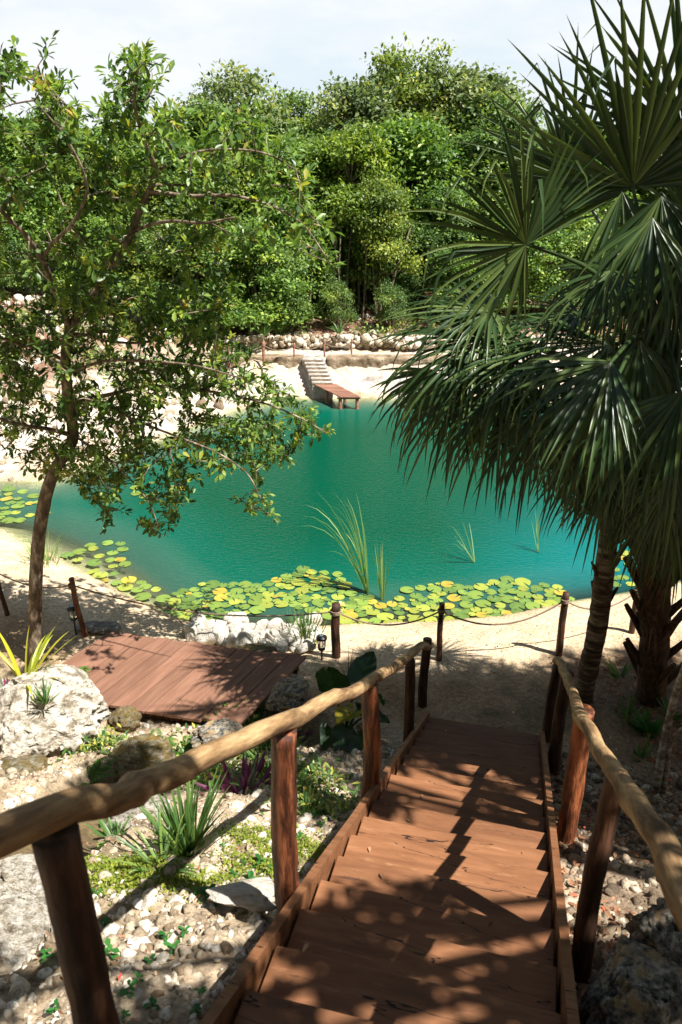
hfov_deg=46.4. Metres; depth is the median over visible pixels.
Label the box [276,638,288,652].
pale rock
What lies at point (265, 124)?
forest tree
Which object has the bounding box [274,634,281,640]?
pale rock
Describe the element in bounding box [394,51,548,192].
forest tree
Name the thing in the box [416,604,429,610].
lily pad
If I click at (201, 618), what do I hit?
pale rock
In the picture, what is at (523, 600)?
lily pad
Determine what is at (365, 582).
reed clump
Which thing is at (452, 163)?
forest tree
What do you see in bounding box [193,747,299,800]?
purple rosette plant
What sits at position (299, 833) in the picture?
seedling
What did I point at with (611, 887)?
rubble
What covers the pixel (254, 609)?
lily pad
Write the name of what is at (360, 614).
lily pad
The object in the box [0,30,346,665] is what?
slender tree
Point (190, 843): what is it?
strap leaf clump
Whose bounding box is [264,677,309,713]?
boulder
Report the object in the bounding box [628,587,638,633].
fence post
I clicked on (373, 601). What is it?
lily pad
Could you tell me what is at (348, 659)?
twiggy plant
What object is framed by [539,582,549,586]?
lily pad
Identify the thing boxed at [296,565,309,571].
lily pad
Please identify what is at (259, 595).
lily pad
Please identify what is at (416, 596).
lily pad
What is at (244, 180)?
forest tree
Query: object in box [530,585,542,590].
lily pad
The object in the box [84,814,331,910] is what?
moss
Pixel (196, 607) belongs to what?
lily pad
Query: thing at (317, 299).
forest tree
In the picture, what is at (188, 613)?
lily pad
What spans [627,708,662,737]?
broadleaf sprout
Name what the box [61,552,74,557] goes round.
lily pad
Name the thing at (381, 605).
lily pad
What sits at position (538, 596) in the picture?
lily pad
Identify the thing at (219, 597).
lily pad
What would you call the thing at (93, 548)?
lily pad
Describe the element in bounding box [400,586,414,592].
lily pad
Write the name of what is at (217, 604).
lily pad
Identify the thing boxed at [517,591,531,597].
lily pad
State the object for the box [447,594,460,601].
lily pad
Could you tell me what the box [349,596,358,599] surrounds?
lily pad
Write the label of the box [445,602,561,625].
rope
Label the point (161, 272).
forest tree
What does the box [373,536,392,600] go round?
reed clump
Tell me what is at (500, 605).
lily pad
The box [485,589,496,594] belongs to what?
lily pad
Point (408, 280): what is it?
forest tree
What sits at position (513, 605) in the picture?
lily pad
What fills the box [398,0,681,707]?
fan palm
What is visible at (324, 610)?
lily pad
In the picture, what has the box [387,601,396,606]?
lily pad
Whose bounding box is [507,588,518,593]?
lily pad
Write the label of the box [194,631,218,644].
pale rock
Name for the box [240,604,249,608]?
lily pad
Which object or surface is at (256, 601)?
lily pad
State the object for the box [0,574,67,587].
rope
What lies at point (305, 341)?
dry stone wall
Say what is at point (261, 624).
pale rock
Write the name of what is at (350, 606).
lily pad
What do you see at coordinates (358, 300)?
sapling trunk
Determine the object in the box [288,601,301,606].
lily pad
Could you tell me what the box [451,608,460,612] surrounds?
lily pad
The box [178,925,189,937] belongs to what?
seedling
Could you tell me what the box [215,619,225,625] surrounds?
pale rock
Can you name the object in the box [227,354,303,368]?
masonry wall
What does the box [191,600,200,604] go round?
lily pad
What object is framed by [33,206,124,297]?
forest tree
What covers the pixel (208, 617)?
lily pad
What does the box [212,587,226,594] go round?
lily pad
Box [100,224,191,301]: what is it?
forest tree
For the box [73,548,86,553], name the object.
lily pad
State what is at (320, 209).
forest tree
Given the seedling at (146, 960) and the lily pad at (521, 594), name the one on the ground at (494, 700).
the seedling at (146, 960)
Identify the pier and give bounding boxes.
[315,384,360,409]
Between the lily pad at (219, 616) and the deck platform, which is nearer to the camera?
the deck platform
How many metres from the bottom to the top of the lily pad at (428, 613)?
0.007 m
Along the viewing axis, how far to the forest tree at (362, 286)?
26.96 m
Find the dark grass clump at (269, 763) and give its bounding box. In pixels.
[227,735,307,777]
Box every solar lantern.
[67,604,76,634]
[316,634,326,659]
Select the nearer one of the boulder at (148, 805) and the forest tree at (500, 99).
the boulder at (148, 805)
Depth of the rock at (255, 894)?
4.23 m
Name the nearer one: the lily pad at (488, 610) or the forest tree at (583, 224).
the lily pad at (488, 610)
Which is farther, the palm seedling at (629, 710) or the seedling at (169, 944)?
the palm seedling at (629, 710)
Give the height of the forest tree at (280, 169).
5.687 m
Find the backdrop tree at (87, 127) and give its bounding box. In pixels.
[79,124,100,132]
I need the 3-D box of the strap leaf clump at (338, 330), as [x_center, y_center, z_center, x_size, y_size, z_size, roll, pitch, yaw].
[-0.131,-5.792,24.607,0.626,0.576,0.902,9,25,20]
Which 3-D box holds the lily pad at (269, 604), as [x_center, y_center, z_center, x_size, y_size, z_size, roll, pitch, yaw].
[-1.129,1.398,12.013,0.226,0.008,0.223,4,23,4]
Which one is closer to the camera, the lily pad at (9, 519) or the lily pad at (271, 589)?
the lily pad at (271, 589)
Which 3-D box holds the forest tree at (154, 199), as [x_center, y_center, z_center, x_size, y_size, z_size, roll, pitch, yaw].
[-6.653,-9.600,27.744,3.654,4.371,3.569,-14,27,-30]
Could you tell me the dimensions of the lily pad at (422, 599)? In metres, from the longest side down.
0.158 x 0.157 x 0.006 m
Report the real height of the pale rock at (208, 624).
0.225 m
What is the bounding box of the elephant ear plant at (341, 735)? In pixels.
[315,651,389,752]
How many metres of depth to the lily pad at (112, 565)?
13.19 m
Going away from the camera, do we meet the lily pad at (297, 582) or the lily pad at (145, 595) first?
the lily pad at (145, 595)
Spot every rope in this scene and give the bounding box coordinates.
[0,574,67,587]
[75,585,329,616]
[341,612,436,625]
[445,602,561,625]
[569,592,635,609]
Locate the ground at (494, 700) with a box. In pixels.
[0,242,681,1023]
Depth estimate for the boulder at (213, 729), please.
8.10 m
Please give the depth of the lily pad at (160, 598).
12.19 m
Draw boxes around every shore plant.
[12,534,64,567]
[282,604,329,644]
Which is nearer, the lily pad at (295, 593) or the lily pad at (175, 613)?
the lily pad at (175, 613)
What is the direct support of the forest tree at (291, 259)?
on the ground at (494, 700)
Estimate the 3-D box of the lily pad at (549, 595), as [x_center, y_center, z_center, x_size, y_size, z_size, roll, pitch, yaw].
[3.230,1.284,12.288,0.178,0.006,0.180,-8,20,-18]
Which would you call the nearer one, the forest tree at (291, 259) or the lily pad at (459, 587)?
the lily pad at (459, 587)
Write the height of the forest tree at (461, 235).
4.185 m
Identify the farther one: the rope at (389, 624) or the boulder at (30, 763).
the rope at (389, 624)
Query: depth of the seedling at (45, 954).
3.87 m
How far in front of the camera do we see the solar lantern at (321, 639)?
9.95 m
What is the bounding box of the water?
[0,402,636,617]
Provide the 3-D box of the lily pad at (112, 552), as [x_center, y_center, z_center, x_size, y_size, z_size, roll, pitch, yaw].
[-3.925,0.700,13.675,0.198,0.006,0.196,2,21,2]
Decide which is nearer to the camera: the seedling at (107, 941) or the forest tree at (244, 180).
the seedling at (107, 941)
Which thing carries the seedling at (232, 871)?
on the ground at (494, 700)
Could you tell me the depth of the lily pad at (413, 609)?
11.84 m
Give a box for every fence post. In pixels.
[0,582,9,615]
[68,577,87,637]
[261,341,265,365]
[323,339,325,356]
[330,602,341,658]
[436,602,444,661]
[555,591,569,656]
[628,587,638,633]
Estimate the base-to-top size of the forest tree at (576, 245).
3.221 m
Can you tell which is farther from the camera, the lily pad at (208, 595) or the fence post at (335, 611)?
the lily pad at (208, 595)
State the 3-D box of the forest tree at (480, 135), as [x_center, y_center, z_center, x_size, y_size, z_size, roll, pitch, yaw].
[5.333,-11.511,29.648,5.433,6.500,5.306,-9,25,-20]
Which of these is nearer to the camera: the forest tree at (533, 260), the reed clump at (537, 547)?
the reed clump at (537, 547)
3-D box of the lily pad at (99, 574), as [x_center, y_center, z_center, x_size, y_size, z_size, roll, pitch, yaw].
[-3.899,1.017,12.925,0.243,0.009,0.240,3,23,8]
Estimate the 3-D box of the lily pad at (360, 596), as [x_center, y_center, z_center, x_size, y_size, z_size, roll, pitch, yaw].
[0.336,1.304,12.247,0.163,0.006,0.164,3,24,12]
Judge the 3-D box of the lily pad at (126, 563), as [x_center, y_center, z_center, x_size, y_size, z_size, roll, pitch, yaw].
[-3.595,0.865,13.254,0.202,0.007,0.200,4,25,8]
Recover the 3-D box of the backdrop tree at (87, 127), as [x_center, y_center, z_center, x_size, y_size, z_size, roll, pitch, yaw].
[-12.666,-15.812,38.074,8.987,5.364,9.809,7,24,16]
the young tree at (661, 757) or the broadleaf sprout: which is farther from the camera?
the broadleaf sprout
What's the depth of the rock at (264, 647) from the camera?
10.17 m
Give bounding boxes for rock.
[74,620,121,633]
[103,817,134,834]
[108,705,141,732]
[183,621,204,632]
[185,624,201,641]
[190,611,205,622]
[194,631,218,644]
[202,618,215,629]
[206,877,275,912]
[210,625,225,631]
[212,629,225,645]
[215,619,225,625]
[223,612,248,626]
[225,612,241,628]
[226,631,236,647]
[234,629,253,646]
[234,643,276,652]
[247,623,255,629]
[253,636,258,642]
[255,619,267,630]
[265,632,275,642]
[267,617,283,630]
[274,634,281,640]
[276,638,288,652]
[280,624,299,644]
[288,646,295,652]
[289,638,299,646]
[296,642,309,653]
[304,612,321,624]
[304,639,312,650]
[306,624,322,635]
[310,643,315,650]
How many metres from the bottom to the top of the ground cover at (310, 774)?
1.689 m
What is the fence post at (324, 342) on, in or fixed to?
on the ground at (494, 700)
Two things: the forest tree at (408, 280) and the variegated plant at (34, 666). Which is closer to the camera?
the variegated plant at (34, 666)
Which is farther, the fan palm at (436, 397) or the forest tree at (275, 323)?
the forest tree at (275, 323)
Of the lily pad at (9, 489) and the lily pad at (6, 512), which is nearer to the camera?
the lily pad at (6, 512)
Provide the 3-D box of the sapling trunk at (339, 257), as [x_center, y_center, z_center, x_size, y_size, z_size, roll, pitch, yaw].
[0.045,-7.391,26.175,0.275,3.808,0.275,0,23,0]
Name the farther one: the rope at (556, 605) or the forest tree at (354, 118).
the forest tree at (354, 118)
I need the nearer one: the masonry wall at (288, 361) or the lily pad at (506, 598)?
the lily pad at (506, 598)
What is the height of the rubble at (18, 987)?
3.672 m
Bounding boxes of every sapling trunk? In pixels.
[309,238,318,316]
[320,227,334,318]
[332,228,339,322]
[338,225,343,324]
[346,225,359,315]
[346,226,351,317]
[362,226,367,323]
[363,262,366,312]
[371,239,377,320]
[391,226,410,323]
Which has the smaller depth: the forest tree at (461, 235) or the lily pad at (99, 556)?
the lily pad at (99, 556)
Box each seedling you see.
[40,948,55,962]
[45,998,58,1012]
[91,887,101,893]
[99,916,109,926]
[104,938,119,959]
[118,979,134,996]
[121,1009,130,1019]
[132,971,143,984]
[143,996,159,1009]
[144,954,155,964]
[157,930,170,941]
[162,940,180,954]
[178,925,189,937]
[189,1003,201,1014]
[193,887,203,895]
[194,986,206,993]
[201,883,215,900]
[229,869,239,878]
[244,870,256,879]
[253,853,264,867]
[296,831,306,837]
[603,656,636,679]
[613,691,653,726]
[628,732,658,761]
[656,697,681,721]
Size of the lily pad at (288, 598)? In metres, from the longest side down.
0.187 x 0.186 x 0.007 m
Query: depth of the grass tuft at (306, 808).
6.01 m
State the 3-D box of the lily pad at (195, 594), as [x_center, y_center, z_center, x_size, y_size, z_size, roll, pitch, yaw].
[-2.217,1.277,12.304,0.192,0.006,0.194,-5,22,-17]
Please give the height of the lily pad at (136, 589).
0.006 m
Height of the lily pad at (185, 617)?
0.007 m
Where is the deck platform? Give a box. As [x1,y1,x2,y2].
[62,632,305,727]
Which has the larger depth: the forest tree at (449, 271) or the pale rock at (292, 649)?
the forest tree at (449, 271)
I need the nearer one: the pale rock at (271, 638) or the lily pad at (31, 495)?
the pale rock at (271, 638)
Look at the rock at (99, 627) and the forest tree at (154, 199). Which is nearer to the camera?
the rock at (99, 627)
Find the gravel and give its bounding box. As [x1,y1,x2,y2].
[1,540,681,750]
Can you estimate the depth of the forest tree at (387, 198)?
25.34 m
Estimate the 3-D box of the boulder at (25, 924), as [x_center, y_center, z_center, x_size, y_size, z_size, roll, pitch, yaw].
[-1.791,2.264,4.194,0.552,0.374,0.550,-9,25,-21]
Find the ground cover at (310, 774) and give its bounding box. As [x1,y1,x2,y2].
[50,698,361,827]
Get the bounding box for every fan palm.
[358,280,679,704]
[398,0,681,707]
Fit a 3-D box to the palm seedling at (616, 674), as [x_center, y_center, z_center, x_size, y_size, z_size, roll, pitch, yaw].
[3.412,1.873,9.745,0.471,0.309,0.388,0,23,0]
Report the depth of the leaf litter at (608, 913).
6.88 m
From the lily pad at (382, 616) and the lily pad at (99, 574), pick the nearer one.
the lily pad at (382, 616)
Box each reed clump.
[306,493,368,593]
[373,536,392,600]
[453,519,474,562]
[532,505,553,552]
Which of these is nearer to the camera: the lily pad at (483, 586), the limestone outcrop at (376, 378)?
the lily pad at (483, 586)
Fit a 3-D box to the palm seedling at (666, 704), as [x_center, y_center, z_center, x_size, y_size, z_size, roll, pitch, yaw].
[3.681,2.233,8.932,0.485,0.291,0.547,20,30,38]
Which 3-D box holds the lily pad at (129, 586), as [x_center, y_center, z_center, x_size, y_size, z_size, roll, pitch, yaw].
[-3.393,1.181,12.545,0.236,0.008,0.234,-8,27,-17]
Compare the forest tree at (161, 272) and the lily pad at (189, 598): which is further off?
the forest tree at (161, 272)
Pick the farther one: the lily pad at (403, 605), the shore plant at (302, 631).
the lily pad at (403, 605)
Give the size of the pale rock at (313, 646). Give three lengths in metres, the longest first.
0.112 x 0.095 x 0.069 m
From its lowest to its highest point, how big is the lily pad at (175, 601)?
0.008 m
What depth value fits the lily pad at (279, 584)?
12.63 m
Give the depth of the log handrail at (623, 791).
3.74 m
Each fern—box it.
[80,666,90,674]
[81,756,115,784]
[150,729,178,748]
[172,735,192,755]
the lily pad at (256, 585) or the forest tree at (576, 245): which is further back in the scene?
the forest tree at (576, 245)
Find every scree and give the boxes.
[0,284,259,481]
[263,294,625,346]
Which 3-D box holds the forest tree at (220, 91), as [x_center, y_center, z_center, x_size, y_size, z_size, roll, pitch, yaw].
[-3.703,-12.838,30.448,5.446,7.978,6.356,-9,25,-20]
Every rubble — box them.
[0,709,397,1023]
[547,751,681,1007]
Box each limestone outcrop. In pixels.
[266,371,297,394]
[349,372,451,400]
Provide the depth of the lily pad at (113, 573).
12.96 m
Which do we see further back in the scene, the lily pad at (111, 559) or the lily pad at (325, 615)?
the lily pad at (111, 559)
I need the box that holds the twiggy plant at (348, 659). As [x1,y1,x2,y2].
[338,644,360,674]
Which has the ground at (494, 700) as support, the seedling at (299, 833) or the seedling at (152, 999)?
the seedling at (152, 999)
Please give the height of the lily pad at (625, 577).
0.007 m
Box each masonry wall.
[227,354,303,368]
[327,354,557,369]
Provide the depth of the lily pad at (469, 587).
12.52 m
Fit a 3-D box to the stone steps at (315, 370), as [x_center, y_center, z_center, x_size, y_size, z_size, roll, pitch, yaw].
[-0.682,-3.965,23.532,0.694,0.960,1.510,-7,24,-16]
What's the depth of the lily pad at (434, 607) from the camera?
11.92 m
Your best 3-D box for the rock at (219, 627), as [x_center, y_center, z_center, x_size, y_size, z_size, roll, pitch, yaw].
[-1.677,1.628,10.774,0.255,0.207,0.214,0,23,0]
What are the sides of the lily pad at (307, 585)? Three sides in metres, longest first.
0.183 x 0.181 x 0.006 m
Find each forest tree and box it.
[0,110,84,243]
[0,175,82,263]
[0,236,44,293]
[3,111,104,268]
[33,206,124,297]
[63,126,175,273]
[99,170,176,274]
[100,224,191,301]
[113,200,257,326]
[117,121,213,225]
[150,191,227,270]
[159,92,273,190]
[161,151,284,273]
[163,272,202,322]
[172,58,301,145]
[179,214,327,335]
[192,105,285,143]
[219,321,231,339]
[223,173,293,291]
[226,139,325,277]
[235,129,275,158]
[239,239,327,330]
[244,211,352,301]
[246,81,325,140]
[263,287,290,334]
[267,123,353,245]
[288,163,362,268]
[295,111,335,135]
[299,70,410,181]
[303,117,415,310]
[305,242,355,309]
[315,161,413,294]
[322,104,397,150]
[331,169,427,314]
[337,244,393,302]
[347,109,482,283]
[355,68,409,90]
[359,31,486,122]
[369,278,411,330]
[386,257,425,306]
[391,101,503,279]
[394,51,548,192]
[395,185,478,284]
[397,181,442,290]
[401,121,489,289]
[422,245,497,314]
[441,102,539,268]
[446,73,543,240]
[462,208,578,323]
[477,131,600,280]
[531,223,613,316]
[532,159,641,273]
[598,122,673,233]
[637,149,680,270]
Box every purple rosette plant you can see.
[0,674,9,687]
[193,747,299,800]
[297,728,312,741]
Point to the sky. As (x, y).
(300, 42)
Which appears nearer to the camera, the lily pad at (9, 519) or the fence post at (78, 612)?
the fence post at (78, 612)
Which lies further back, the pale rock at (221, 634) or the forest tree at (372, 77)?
the forest tree at (372, 77)
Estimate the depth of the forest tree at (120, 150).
27.39 m
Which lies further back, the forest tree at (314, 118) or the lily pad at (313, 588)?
the forest tree at (314, 118)
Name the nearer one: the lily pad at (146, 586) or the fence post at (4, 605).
the fence post at (4, 605)
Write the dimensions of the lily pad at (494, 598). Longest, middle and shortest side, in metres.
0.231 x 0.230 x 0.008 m
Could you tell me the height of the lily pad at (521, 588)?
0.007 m
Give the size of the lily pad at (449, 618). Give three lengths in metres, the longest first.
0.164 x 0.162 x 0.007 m
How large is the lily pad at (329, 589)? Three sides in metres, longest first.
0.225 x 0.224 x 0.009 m
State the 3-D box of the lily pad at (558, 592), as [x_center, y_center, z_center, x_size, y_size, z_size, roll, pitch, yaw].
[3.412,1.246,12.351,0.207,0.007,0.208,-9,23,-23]
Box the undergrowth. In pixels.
[0,268,678,402]
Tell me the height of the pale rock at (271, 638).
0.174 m
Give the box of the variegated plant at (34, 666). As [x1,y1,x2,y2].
[0,627,71,698]
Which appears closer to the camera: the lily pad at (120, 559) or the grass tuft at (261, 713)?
the grass tuft at (261, 713)
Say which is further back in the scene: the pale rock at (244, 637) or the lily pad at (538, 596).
the lily pad at (538, 596)
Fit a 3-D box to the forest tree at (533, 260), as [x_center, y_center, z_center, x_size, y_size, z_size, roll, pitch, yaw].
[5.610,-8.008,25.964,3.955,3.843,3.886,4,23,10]
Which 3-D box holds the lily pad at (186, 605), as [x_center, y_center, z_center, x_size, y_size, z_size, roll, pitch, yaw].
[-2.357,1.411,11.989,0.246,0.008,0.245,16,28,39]
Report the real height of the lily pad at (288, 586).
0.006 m
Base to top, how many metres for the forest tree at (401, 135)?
6.509 m
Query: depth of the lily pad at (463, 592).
12.35 m
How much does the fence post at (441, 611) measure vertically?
0.953 m
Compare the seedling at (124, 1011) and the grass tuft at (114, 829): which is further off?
the grass tuft at (114, 829)
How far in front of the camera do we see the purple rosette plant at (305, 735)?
8.91 m
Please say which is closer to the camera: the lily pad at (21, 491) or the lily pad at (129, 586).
the lily pad at (129, 586)
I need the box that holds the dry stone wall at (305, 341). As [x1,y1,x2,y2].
[224,333,567,349]
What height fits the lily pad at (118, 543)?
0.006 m
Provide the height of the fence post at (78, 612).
0.999 m
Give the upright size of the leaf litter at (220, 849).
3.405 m
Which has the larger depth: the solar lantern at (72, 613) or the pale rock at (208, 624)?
the pale rock at (208, 624)
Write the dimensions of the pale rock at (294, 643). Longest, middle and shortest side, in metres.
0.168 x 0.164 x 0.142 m
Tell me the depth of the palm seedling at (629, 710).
8.98 m
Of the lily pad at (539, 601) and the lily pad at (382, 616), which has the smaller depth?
the lily pad at (382, 616)
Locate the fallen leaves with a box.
[290,730,540,1005]
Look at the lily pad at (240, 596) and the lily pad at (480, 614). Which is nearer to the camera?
the lily pad at (480, 614)
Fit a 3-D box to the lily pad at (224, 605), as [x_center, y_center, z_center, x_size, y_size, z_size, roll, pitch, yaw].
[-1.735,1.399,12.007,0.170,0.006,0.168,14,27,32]
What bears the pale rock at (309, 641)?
on the ground at (494, 700)
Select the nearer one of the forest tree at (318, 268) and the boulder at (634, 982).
the boulder at (634, 982)
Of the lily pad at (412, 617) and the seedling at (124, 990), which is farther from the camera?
the lily pad at (412, 617)
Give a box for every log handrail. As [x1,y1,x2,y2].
[0,637,433,1023]
[543,656,681,983]
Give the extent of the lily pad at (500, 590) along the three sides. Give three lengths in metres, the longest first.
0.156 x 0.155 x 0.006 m
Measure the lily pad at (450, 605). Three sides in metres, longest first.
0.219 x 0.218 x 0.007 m
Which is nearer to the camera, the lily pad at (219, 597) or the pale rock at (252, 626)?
the pale rock at (252, 626)
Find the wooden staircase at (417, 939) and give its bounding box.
[199,711,579,1023]
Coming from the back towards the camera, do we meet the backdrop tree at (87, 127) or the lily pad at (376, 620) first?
the backdrop tree at (87, 127)
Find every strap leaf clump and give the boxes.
[97,801,199,877]
[138,764,237,857]
[256,322,271,335]
[327,316,346,333]
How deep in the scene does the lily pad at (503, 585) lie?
12.57 m
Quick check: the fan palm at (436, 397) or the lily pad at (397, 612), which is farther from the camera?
the lily pad at (397, 612)
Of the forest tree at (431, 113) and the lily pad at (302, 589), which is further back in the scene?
the forest tree at (431, 113)
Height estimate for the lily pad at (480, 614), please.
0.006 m
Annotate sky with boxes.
[0,0,681,130]
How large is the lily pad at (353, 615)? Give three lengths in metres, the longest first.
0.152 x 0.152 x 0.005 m
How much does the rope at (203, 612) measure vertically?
0.293 m
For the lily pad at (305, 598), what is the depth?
12.17 m
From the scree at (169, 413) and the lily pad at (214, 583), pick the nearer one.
the lily pad at (214, 583)
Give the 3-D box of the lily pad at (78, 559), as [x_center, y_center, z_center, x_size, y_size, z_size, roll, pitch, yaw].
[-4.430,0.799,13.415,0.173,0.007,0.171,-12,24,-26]
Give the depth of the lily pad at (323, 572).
12.98 m
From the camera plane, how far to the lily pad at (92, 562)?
13.31 m
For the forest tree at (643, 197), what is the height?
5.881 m
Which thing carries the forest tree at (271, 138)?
on the ground at (494, 700)
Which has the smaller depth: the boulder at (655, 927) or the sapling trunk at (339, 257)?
the boulder at (655, 927)
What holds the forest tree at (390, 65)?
on the ground at (494, 700)
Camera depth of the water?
14.81 m
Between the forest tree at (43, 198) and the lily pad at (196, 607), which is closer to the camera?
the lily pad at (196, 607)
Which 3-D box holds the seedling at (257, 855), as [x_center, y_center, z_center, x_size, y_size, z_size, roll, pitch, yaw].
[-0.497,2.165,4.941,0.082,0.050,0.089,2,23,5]
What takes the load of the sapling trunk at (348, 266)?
on the ground at (494, 700)
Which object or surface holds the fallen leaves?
on the wooden staircase at (417, 939)
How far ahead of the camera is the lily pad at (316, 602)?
12.09 m
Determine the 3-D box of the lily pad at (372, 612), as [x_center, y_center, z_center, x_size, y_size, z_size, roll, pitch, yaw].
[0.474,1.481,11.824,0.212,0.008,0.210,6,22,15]
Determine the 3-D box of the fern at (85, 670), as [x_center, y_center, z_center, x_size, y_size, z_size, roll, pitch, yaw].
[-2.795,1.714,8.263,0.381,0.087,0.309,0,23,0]
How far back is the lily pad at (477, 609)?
11.87 m
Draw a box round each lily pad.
[0,496,12,500]
[0,511,11,514]
[1,517,15,522]
[2,487,14,490]
[5,501,15,504]
[11,504,24,507]
[14,517,25,522]
[17,489,27,493]
[27,493,38,497]
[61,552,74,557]
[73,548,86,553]
[73,557,82,561]
[84,543,95,547]
[87,559,101,565]
[88,546,97,550]
[93,571,107,577]
[94,554,103,557]
[102,540,112,544]
[105,557,114,561]
[107,550,117,554]
[108,564,117,567]
[109,571,118,575]
[111,580,121,584]
[115,541,124,545]
[115,557,125,561]
[117,547,128,550]
[118,583,132,590]
[119,561,130,566]
[121,576,136,582]
[131,587,142,591]
[135,592,151,599]
[136,580,145,583]
[139,583,151,588]
[151,587,160,591]
[155,594,170,601]
[162,607,172,612]
[167,598,180,604]
[171,610,182,615]
[177,588,188,593]
[177,602,192,608]
[177,615,189,619]
[181,595,195,601]
[183,609,193,614]
[189,587,198,591]
[191,592,203,596]
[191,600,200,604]
[191,605,200,609]
[201,587,210,591]
[202,600,212,604]
[204,593,213,597]
[205,614,216,620]
[206,580,220,587]
[208,601,221,607]
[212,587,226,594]
[214,594,227,600]
[215,608,223,611]
[215,612,225,617]
[221,602,230,607]
[228,582,238,586]
[229,599,239,604]
[230,588,242,593]
[233,594,245,599]
[238,581,251,587]
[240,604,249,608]
[244,587,255,592]
[248,598,262,604]
[249,593,262,599]
[249,606,264,613]
[250,583,261,587]
[257,587,265,591]
[259,601,273,607]
[261,597,271,602]
[262,580,273,585]
[262,591,273,596]
[268,587,278,591]
[271,577,281,582]
[274,600,287,606]
[275,583,285,586]
[276,592,286,596]
[280,573,291,578]
[282,578,291,582]
[283,584,294,589]
[283,596,294,601]
[288,591,297,595]
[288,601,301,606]
[291,578,305,585]
[292,571,305,576]
[294,587,308,593]
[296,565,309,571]
[297,595,310,602]
[301,583,312,588]
[304,606,318,612]
[306,569,316,573]
[309,580,319,584]
[309,585,321,590]
[311,594,320,598]
[312,599,324,605]
[315,575,330,582]
[318,608,328,611]
[319,570,328,574]
[322,581,332,585]
[322,587,336,592]
[322,613,330,619]
[331,594,344,599]
[332,571,342,576]
[335,577,345,581]
[337,581,351,587]
[340,615,351,623]
[343,612,356,618]
[344,590,356,596]
[346,600,357,605]
[347,604,356,608]
[348,613,357,617]
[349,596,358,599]
[357,599,368,605]
[357,611,367,616]
[358,594,367,599]
[359,618,368,623]
[362,605,371,609]
[366,609,379,614]
[367,599,377,603]
[369,617,380,623]
[374,602,386,608]
[377,613,393,619]
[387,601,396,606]
[394,596,404,600]
[394,610,404,614]
[397,603,407,607]
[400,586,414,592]
[408,615,423,621]
[409,607,419,613]
[410,593,421,598]
[411,601,421,605]
[415,585,425,590]
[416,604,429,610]
[418,596,427,601]
[423,611,435,616]
[425,617,436,621]
[426,600,435,605]
[427,585,440,592]
[427,593,439,598]
[431,605,438,609]
[433,598,442,602]
[437,591,446,595]
[441,581,453,586]
[443,587,455,592]
[444,616,454,619]
[445,603,454,608]
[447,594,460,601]
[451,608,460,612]
[452,584,464,589]
[453,612,468,618]
[458,590,467,594]
[460,595,472,600]
[460,601,472,607]
[461,608,471,613]
[464,585,473,589]
[467,590,483,598]
[470,607,480,611]
[473,583,488,589]
[475,600,490,606]
[476,612,486,616]
[482,607,492,613]
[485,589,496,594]
[487,595,501,601]
[488,579,499,584]
[495,602,505,607]
[497,581,512,588]
[498,588,507,592]
[500,576,513,581]
[501,595,514,602]
[501,610,512,614]
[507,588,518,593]
[509,602,524,609]
[511,608,523,612]
[515,578,530,585]
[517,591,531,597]
[518,586,528,590]
[519,598,530,603]
[525,602,539,608]
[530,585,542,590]
[532,594,542,598]
[534,599,544,603]
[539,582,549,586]
[544,588,554,593]
[544,593,555,597]
[545,600,557,605]
[552,584,562,588]
[553,597,560,602]
[554,590,564,594]
[617,575,628,579]
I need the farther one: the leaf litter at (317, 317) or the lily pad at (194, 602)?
the leaf litter at (317, 317)
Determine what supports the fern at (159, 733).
on the ground at (494, 700)
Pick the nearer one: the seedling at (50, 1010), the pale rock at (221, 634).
the seedling at (50, 1010)
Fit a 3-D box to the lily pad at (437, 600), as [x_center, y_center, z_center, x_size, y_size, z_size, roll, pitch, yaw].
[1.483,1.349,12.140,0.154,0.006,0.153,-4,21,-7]
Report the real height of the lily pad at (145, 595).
0.009 m
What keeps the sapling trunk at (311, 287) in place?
on the ground at (494, 700)
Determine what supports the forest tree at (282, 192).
on the ground at (494, 700)
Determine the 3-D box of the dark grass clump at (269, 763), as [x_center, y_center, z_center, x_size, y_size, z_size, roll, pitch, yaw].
[-0.619,2.154,6.956,0.867,0.458,0.629,-9,25,-20]
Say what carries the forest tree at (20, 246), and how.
on the ground at (494, 700)
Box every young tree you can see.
[651,666,681,792]
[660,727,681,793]
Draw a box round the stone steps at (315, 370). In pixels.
[302,357,333,398]
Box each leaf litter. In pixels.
[0,271,642,346]
[2,619,659,1023]
[550,654,681,999]
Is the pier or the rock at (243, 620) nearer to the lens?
the rock at (243, 620)
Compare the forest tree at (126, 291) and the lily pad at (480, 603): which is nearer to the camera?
the lily pad at (480, 603)
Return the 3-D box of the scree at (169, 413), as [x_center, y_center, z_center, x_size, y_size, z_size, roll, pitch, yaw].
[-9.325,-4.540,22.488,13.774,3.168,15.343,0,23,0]
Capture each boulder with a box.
[0,663,110,758]
[0,753,49,773]
[0,854,41,894]
[0,888,50,964]
[111,733,175,780]
[111,795,171,819]
[190,718,242,747]
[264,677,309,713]
[578,934,681,1023]
[624,897,681,966]
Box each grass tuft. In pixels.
[28,679,62,704]
[83,814,132,848]
[246,701,268,723]
[297,784,321,814]
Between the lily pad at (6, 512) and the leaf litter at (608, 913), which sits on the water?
the lily pad at (6, 512)
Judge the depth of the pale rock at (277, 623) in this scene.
10.97 m
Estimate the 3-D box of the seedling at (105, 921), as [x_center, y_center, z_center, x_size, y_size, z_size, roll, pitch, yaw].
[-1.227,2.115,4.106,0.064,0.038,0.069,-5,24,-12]
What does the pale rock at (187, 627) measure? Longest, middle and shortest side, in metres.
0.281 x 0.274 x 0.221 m
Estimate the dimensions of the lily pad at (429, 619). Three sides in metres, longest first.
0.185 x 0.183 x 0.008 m
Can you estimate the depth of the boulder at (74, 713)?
7.74 m

